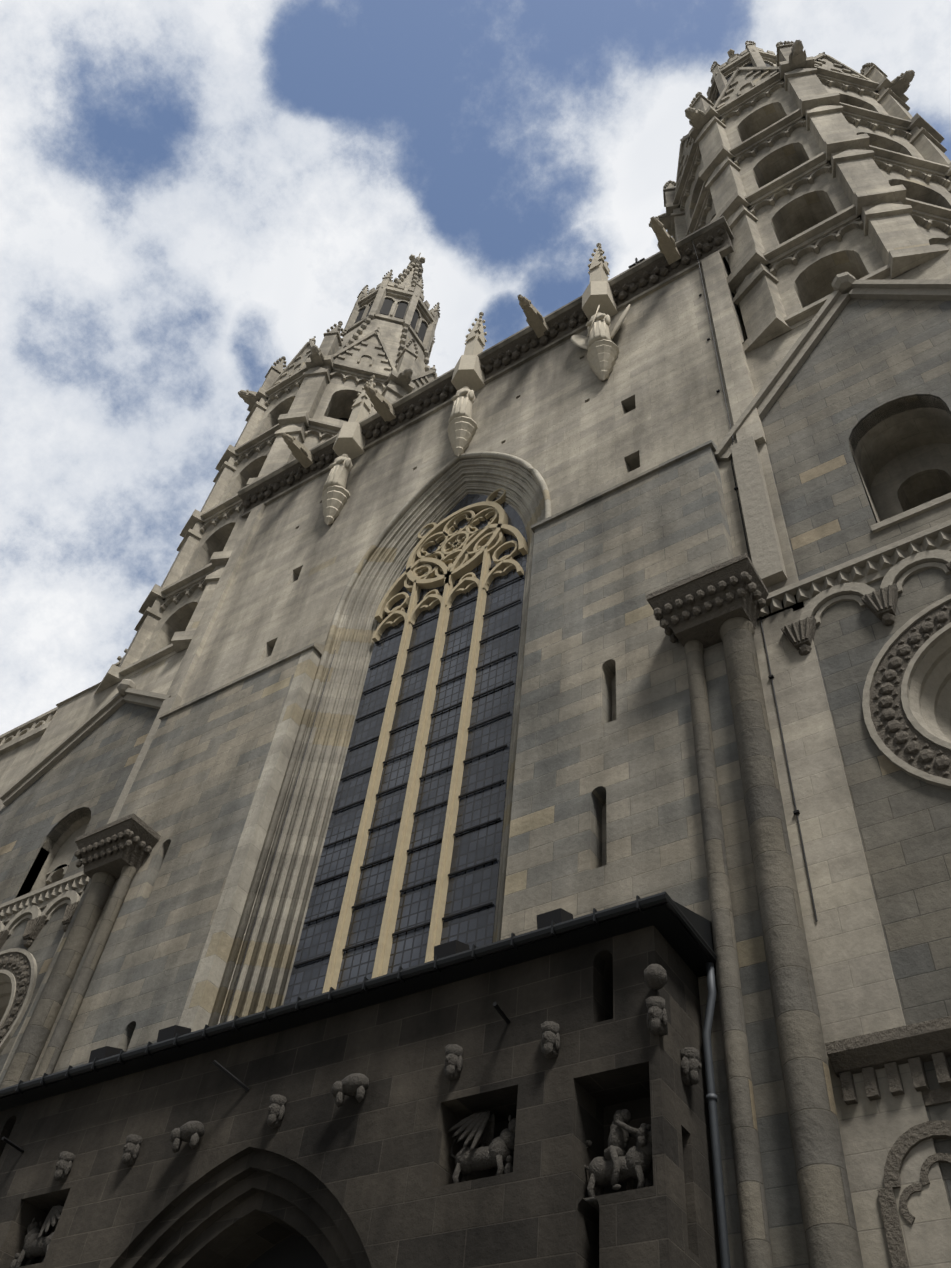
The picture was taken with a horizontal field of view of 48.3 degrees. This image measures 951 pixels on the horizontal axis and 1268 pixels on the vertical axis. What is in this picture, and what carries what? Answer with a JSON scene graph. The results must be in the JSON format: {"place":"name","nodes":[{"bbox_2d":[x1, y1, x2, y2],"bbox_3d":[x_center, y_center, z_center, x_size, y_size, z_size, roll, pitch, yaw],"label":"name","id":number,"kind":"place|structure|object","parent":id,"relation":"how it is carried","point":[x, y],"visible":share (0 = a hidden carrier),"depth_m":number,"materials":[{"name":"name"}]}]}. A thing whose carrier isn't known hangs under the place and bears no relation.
{"place":"outdoors","nodes":[
{"label":"outdoors","id":0,"kind":"place"},
{"bbox_2d":[283,494,527,1004],"bbox_3d":[-1.039,1.665,24.615,4.700,18.300,0.030,-24,-57,24],"label":"window glass","id":1,"kind":"object","parent":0,"point":[472,888],"visible":0.42,"depth_m":22.36,"materials":[{"name":"blue glass"}]},
{"bbox_2d":[293,554,522,966],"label":"window saddle bars","id":2,"kind":"object","parent":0,"point":[422,845],"depth_m":22.81,"materials":[{"name":"black metal"}]},
{"bbox_2d":[322,488,527,992],"bbox_3d":[-1.142,1.878,24.207,4.750,17.385,0.240,-24,-57,24],"label":"tracery window","id":3,"kind":"structure","parent":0,"point":[466,549],"depth_m":25.57,"materials":[{"name":"beige stone"}]},
{"bbox_2d":[0,0,950,734],"label":"sky","id":4,"kind":"structure","parent":0,"point":[193,193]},
{"bbox_2d":[241,223,732,512],"bbox_3d":[-0.565,-8.418,36.024,19.600,0.800,0.600,-24,-57,24],"label":"cornice frieze","id":5,"kind":"object","parent":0,"point":[706,244],"visible":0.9,"depth_m":35.19,"materials":[{"name":"stone"}]},
{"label":"ground","id":6,"kind":"structure","parent":0,"visible":0},
{"bbox_2d":[0,872,116,1088],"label":"column","id":7,"kind":"structure","parent":6,"relation":"on","point":[28,1051],"depth_m":22.64,"materials":[{"name":"stone"}]},
{"bbox_2d":[75,813,160,878],"bbox_3d":[-8.570,5.145,25.007,1.950,0.920,0.940,-24,-57,24],"label":"column capital","id":8,"kind":"object","parent":7,"relation":"on","point":[114,848],"depth_m":24.76,"materials":[{"name":"stone"}]},
{"bbox_2d":[0,649,127,809],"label":"chapel wall","id":9,"kind":"structure","parent":6,"relation":"on","point":[18,744],"depth_m":40.36,"materials":[{"name":"stone"}]},
{"bbox_2d":[0,702,159,1072],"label":"bay wall","id":10,"kind":"structure","parent":6,"relation":"on","point":[92,770],"depth_m":30.69,"materials":[{"name":"stone"}]},
{"bbox_2d":[0,901,79,1042],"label":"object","id":11,"kind":"object","parent":10,"relation":"attached to","point":[17,965],"visible":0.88,"depth_m":25.48,"materials":[{"name":"stone"}]},
{"bbox_2d":[0,679,181,1052],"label":"bay trim","id":12,"kind":"structure","parent":10,"relation":"attached to","point":[54,895],"depth_m":29.00,"materials":[{"name":"stone"}]},
{"bbox_2d":[34,866,136,1078],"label":"thin column","id":13,"kind":"structure","parent":6,"relation":"on","point":[53,1051],"depth_m":22.38,"materials":[{"name":"stone"}]},
{"bbox_2d":[0,648,187,897],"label":"tower base","id":14,"kind":"object","parent":6,"relation":"on","point":[73,713],"visible":0.08,"depth_m":34.32,"materials":[{"name":"stone"}]},
{"bbox_2d":[139,376,382,659],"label":"tower window openings","id":15,"kind":"object","parent":14,"relation":"on","point":[339,397],"visible":0.06,"depth_m":44.89,"materials":[{"name":"stone"}]},
{"bbox_2d":[95,252,439,693],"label":"tower","id":16,"kind":"structure","parent":14,"relation":"on","point":[387,333],"depth_m":49.02,"materials":[{"name":"stone"}]},
{"bbox_2d":[0,642,324,1084],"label":"wall","id":17,"kind":"structure","parent":6,"relation":"on","point":[190,796],"depth_m":23.91,"materials":[{"name":"stone"}]},
{"bbox_2d":[178,648,320,1031],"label":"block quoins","id":18,"kind":"object","parent":17,"relation":"attached to","point":[202,996],"visible":0.57,"depth_m":22.63,"materials":[{"name":"stone"}]},
{"bbox_2d":[0,925,720,1267],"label":"porch","id":19,"kind":"object","parent":6,"relation":"on","point":[318,1178],"visible":0.94,"depth_m":13.73,"materials":[{"name":"stone"}]},
{"bbox_2d":[1,1002,509,1152],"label":"metal rods","id":20,"kind":"object","parent":19,"relation":"attached to","point":[245,1087],"visible":1,"depth_m":15.54,"materials":[{"name":"black metal"}]},
{"bbox_2d":[89,908,572,1062],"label":"floodlights","id":21,"kind":"object","parent":19,"relation":"on","point":[559,915],"visible":0.29,"depth_m":15.91,"materials":[{"name":"black metal"}]},
{"bbox_2d":[10,964,701,1267],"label":"porch sculpture","id":22,"kind":"object","parent":19,"relation":"attached to","point":[615,1165],"visible":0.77,"depth_m":12.89,"materials":[{"name":"grey stone"}]},
{"bbox_2d":[0,892,716,1110],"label":"porch roof","id":23,"kind":"structure","parent":19,"relation":"on","point":[686,933],"depth_m":14.90,"materials":[{"name":"black metal"}]},
{"bbox_2d":[702,962,730,1267],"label":"down pipe","id":24,"kind":"object","parent":19,"relation":"attached to","point":[711,1098],"visible":0.96,"depth_m":12.47,"materials":[{"name":"metal"}]},
{"bbox_2d":[0,257,950,1267],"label":"wall","id":25,"kind":"structure","parent":6,"relation":"on","point":[566,423],"depth_m":26.61,"materials":[{"name":"stone"}]},
{"bbox_2d":[208,452,550,1026],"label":"window mouldings","id":26,"kind":"structure","parent":25,"relation":"attached to","point":[525,468],"depth_m":25.32,"materials":[{"name":"beige stone"}]},
{"bbox_2d":[166,216,766,696],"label":"cornice","id":27,"kind":"structure","parent":25,"relation":"attached to","point":[736,370],"depth_m":32.73,"materials":[{"name":"beige stone"}]},
{"bbox_2d":[322,243,618,524],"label":"pinnacle consoles","id":28,"kind":"object","parent":27,"relation":"attached to","point":[602,356],"visible":0.98,"depth_m":34.90,"materials":[{"name":"stone"}]},
{"bbox_2d":[323,304,629,491],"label":"statues","id":29,"kind":"object","parent":28,"relation":"on","point":[597,324],"visible":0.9,"depth_m":33.12,"materials":[{"name":"stone"}]},
{"bbox_2d":[281,216,680,467],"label":"gargoyles","id":30,"kind":"object","parent":27,"relation":"attached to","point":[383,406],"visible":0.98,"depth_m":34.50,"materials":[{"name":"stone"}]},
{"bbox_2d":[501,440,808,1267],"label":"wall","id":31,"kind":"structure","parent":6,"relation":"on","point":[607,562],"depth_m":18.19,"materials":[{"name":"stone"}]},
{"bbox_2d":[684,640,773,1267],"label":"thin column","id":32,"kind":"structure","parent":6,"relation":"on","point":[755,1236],"depth_m":13.46,"materials":[{"name":"stone"}]},
{"bbox_2d":[719,617,863,1267],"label":"column","id":33,"kind":"structure","parent":6,"relation":"on","point":[830,1229],"depth_m":12.96,"materials":[{"name":"stone"}]},
{"bbox_2d":[646,553,768,648],"bbox_3d":[4.151,-0.460,18.859,1.950,0.920,0.940,-24,-57,24],"label":"column capital","id":34,"kind":"object","parent":33,"relation":"on","point":[702,607],"depth_m":18.66,"materials":[{"name":"stone"}]},
{"bbox_2d":[742,236,950,522],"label":"tower base","id":35,"kind":"object","parent":6,"relation":"on","point":[902,460],"visible":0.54,"depth_m":22.10,"materials":[{"name":"stone"}]},
{"bbox_2d":[649,40,950,353],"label":"tower","id":36,"kind":"structure","parent":35,"relation":"on","point":[882,214],"depth_m":33.86,"materials":[{"name":"stone"}]},
{"bbox_2d":[684,83,950,315],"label":"tower window openings","id":37,"kind":"object","parent":35,"relation":"on","point":[807,279],"visible":0.23,"depth_m":32.65,"materials":[{"name":"stone"}]},
{"bbox_2d":[761,299,950,1209],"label":"bay wall","id":38,"kind":"structure","parent":6,"relation":"on","point":[865,359],"depth_m":18.55,"materials":[{"name":"stone"}]},
{"bbox_2d":[714,272,950,789],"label":"bay trim","id":39,"kind":"structure","parent":38,"relation":"attached to","point":[927,681],"depth_m":18.73,"materials":[{"name":"stone"}]},
{"bbox_2d":[781,562,950,1267],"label":"decorative stone molding","id":40,"kind":"structure","parent":38,"relation":"attached to","point":[915,1046],"depth_m":12.40,"materials":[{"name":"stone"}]},
{"bbox_3d":[5.352,-11.975,35.051,0.440,0.440,0.418,-24,-57,24],"label":"parapet ball","id":41,"kind":"object","parent":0,"visible":0},
{"bbox_2d":[628,258,644,267],"bbox_3d":[5.414,-12.421,35.587,0.600,1.000,0.060,-24,-57,24],"label":"parapet cross","id":42,"kind":"object","parent":41,"relation":"on","point":[636,262],"visible":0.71,"depth_m":35.66,"materials":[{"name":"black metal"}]}
]}

